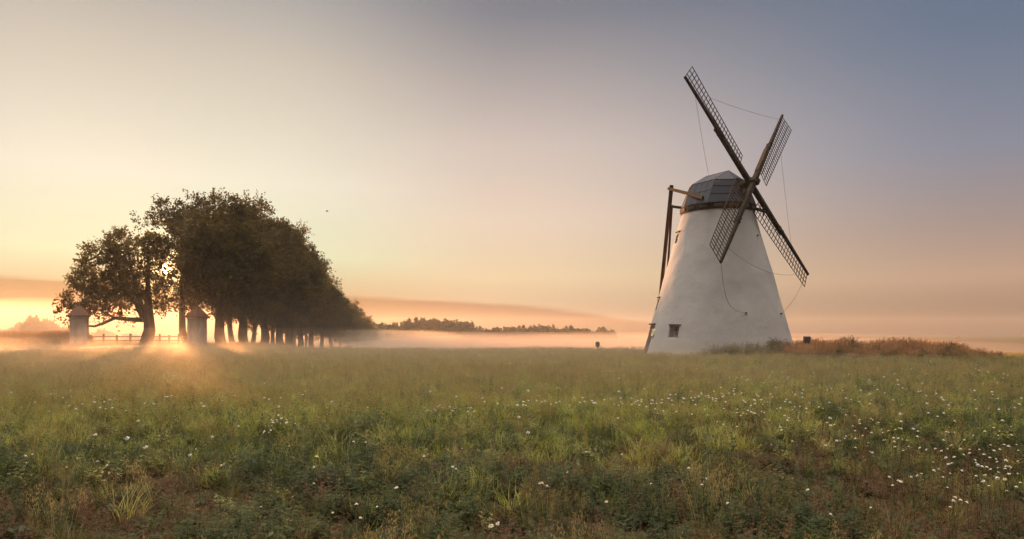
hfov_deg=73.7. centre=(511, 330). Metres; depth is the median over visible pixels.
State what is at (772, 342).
shrub
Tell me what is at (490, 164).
sky
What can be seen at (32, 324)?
hazy tree
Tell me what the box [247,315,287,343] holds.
avenue tree
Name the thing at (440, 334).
tree
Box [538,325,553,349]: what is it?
tree
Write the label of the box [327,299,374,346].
avenue tree
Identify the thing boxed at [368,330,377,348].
tree
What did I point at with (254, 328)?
avenue tree
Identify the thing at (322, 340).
avenue tree
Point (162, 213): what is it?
broadleaf tree
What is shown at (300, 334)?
avenue tree
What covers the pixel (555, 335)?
tree
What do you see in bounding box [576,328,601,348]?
tree
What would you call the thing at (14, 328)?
hazy tree
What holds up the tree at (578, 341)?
on the ground at (1012, 344)
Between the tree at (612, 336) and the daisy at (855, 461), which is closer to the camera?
the daisy at (855, 461)
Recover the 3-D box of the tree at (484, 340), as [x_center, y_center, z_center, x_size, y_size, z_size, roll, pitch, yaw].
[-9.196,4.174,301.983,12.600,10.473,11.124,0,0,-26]
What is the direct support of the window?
in the windmill
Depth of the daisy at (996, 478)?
5.24 m
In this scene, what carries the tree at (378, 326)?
on the ground at (1012, 344)
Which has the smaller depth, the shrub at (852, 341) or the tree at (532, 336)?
the shrub at (852, 341)
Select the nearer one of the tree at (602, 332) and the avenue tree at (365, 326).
the avenue tree at (365, 326)
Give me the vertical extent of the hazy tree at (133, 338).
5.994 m
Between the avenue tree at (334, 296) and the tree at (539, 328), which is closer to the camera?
the avenue tree at (334, 296)
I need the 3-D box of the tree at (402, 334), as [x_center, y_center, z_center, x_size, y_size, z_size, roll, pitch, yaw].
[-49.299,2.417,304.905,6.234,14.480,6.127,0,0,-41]
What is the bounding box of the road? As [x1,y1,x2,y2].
[0,343,214,350]
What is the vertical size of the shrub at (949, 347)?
1.410 m
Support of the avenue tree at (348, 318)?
on the ground at (1012, 344)
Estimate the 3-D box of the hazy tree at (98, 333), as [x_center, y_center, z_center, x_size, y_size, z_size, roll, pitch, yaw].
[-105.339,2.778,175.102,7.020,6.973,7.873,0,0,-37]
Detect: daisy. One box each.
[96,460,101,515]
[308,483,314,538]
[854,447,856,479]
[995,476,1005,524]
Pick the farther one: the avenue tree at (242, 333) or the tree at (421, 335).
the tree at (421, 335)
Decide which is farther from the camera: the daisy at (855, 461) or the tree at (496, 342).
the tree at (496, 342)
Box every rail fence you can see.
[90,333,140,342]
[154,334,186,342]
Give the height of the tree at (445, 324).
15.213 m
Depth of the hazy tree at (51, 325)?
157.50 m
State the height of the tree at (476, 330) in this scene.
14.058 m
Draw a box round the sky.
[0,0,1023,335]
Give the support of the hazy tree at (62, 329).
on the ground at (1012, 344)
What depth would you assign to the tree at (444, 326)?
320.77 m
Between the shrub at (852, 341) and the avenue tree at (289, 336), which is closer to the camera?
the shrub at (852, 341)
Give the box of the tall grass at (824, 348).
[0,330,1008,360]
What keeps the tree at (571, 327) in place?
on the ground at (1012, 344)
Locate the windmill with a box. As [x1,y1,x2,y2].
[643,66,808,355]
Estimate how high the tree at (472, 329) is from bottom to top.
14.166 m
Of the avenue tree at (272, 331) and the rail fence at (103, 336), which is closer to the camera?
the rail fence at (103, 336)
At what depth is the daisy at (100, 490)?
5.32 m
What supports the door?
in the windmill
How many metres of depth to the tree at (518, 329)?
314.39 m
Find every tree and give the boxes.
[4,322,23,331]
[18,315,47,331]
[41,316,59,330]
[51,225,192,344]
[54,326,68,331]
[90,328,115,342]
[113,333,140,342]
[129,189,220,343]
[146,187,291,344]
[177,190,304,342]
[197,293,255,342]
[225,306,275,342]
[237,198,320,343]
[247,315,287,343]
[249,221,334,344]
[268,324,297,344]
[274,328,308,346]
[276,218,335,345]
[285,257,338,346]
[294,255,344,347]
[296,331,320,346]
[307,278,347,347]
[317,285,358,346]
[324,303,364,347]
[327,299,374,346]
[346,316,383,348]
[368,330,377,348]
[375,322,392,348]
[378,323,404,347]
[396,322,407,350]
[401,318,419,347]
[409,317,423,349]
[409,318,444,347]
[428,318,440,350]
[431,318,443,349]
[438,318,449,348]
[441,319,459,349]
[443,320,475,348]
[443,322,471,347]
[465,320,477,349]
[466,321,479,345]
[476,326,482,347]
[478,329,492,348]
[486,326,508,347]
[491,329,513,349]
[493,327,520,349]
[515,325,520,347]
[518,324,527,350]
[518,326,539,348]
[531,324,544,348]
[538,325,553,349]
[544,328,570,347]
[550,328,571,349]
[568,325,575,346]
[570,328,595,350]
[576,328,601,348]
[594,326,608,343]
[604,330,617,344]
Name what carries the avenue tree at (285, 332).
on the ground at (1012, 344)
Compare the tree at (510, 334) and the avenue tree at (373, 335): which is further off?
the tree at (510, 334)
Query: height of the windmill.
17.695 m
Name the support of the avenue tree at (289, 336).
on the ground at (1012, 344)
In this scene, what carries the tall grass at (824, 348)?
on the ground at (1012, 344)
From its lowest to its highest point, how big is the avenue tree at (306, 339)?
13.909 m
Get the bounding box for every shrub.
[765,336,789,350]
[841,335,859,355]
[938,341,966,357]
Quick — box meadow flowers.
[10,353,1021,448]
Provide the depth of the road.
59.94 m
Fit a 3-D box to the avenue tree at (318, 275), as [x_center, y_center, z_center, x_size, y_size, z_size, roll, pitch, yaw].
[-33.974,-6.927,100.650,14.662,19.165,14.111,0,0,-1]
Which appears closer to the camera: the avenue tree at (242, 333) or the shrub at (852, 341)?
the shrub at (852, 341)
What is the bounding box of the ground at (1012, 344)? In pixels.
[0,335,1023,538]
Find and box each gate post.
[67,303,90,345]
[184,305,209,345]
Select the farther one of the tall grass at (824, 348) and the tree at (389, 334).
the tree at (389, 334)
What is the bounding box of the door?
[649,323,655,340]
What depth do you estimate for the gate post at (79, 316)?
67.42 m
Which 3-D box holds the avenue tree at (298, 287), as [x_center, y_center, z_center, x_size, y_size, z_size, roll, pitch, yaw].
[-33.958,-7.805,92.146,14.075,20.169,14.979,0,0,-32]
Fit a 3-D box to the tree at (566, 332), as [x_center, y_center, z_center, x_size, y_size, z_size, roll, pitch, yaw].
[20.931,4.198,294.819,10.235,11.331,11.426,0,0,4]
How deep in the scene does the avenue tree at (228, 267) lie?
73.95 m
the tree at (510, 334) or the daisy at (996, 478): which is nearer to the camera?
the daisy at (996, 478)
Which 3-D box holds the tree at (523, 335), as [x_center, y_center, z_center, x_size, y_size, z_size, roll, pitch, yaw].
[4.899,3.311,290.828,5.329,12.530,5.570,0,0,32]
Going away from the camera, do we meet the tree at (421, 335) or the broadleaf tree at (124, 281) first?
the broadleaf tree at (124, 281)
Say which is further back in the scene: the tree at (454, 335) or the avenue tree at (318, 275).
the tree at (454, 335)
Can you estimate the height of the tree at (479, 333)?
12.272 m
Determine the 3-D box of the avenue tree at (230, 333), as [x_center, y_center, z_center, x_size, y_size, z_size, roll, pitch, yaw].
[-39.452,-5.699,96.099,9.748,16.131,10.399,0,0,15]
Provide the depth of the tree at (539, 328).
311.34 m
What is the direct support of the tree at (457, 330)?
on the ground at (1012, 344)
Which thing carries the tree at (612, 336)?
on the ground at (1012, 344)
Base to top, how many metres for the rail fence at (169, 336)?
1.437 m
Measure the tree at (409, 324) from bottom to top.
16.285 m
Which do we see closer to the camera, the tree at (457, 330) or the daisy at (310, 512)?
the daisy at (310, 512)
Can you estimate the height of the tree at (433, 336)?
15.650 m
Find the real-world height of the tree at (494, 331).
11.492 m
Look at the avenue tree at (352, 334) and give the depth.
167.29 m
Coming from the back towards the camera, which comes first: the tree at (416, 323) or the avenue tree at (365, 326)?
the tree at (416, 323)
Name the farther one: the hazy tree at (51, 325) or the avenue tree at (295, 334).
the hazy tree at (51, 325)
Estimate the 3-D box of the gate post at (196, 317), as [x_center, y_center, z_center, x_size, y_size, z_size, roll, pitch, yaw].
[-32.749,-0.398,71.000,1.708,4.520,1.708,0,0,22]
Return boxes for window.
[668,324,680,336]

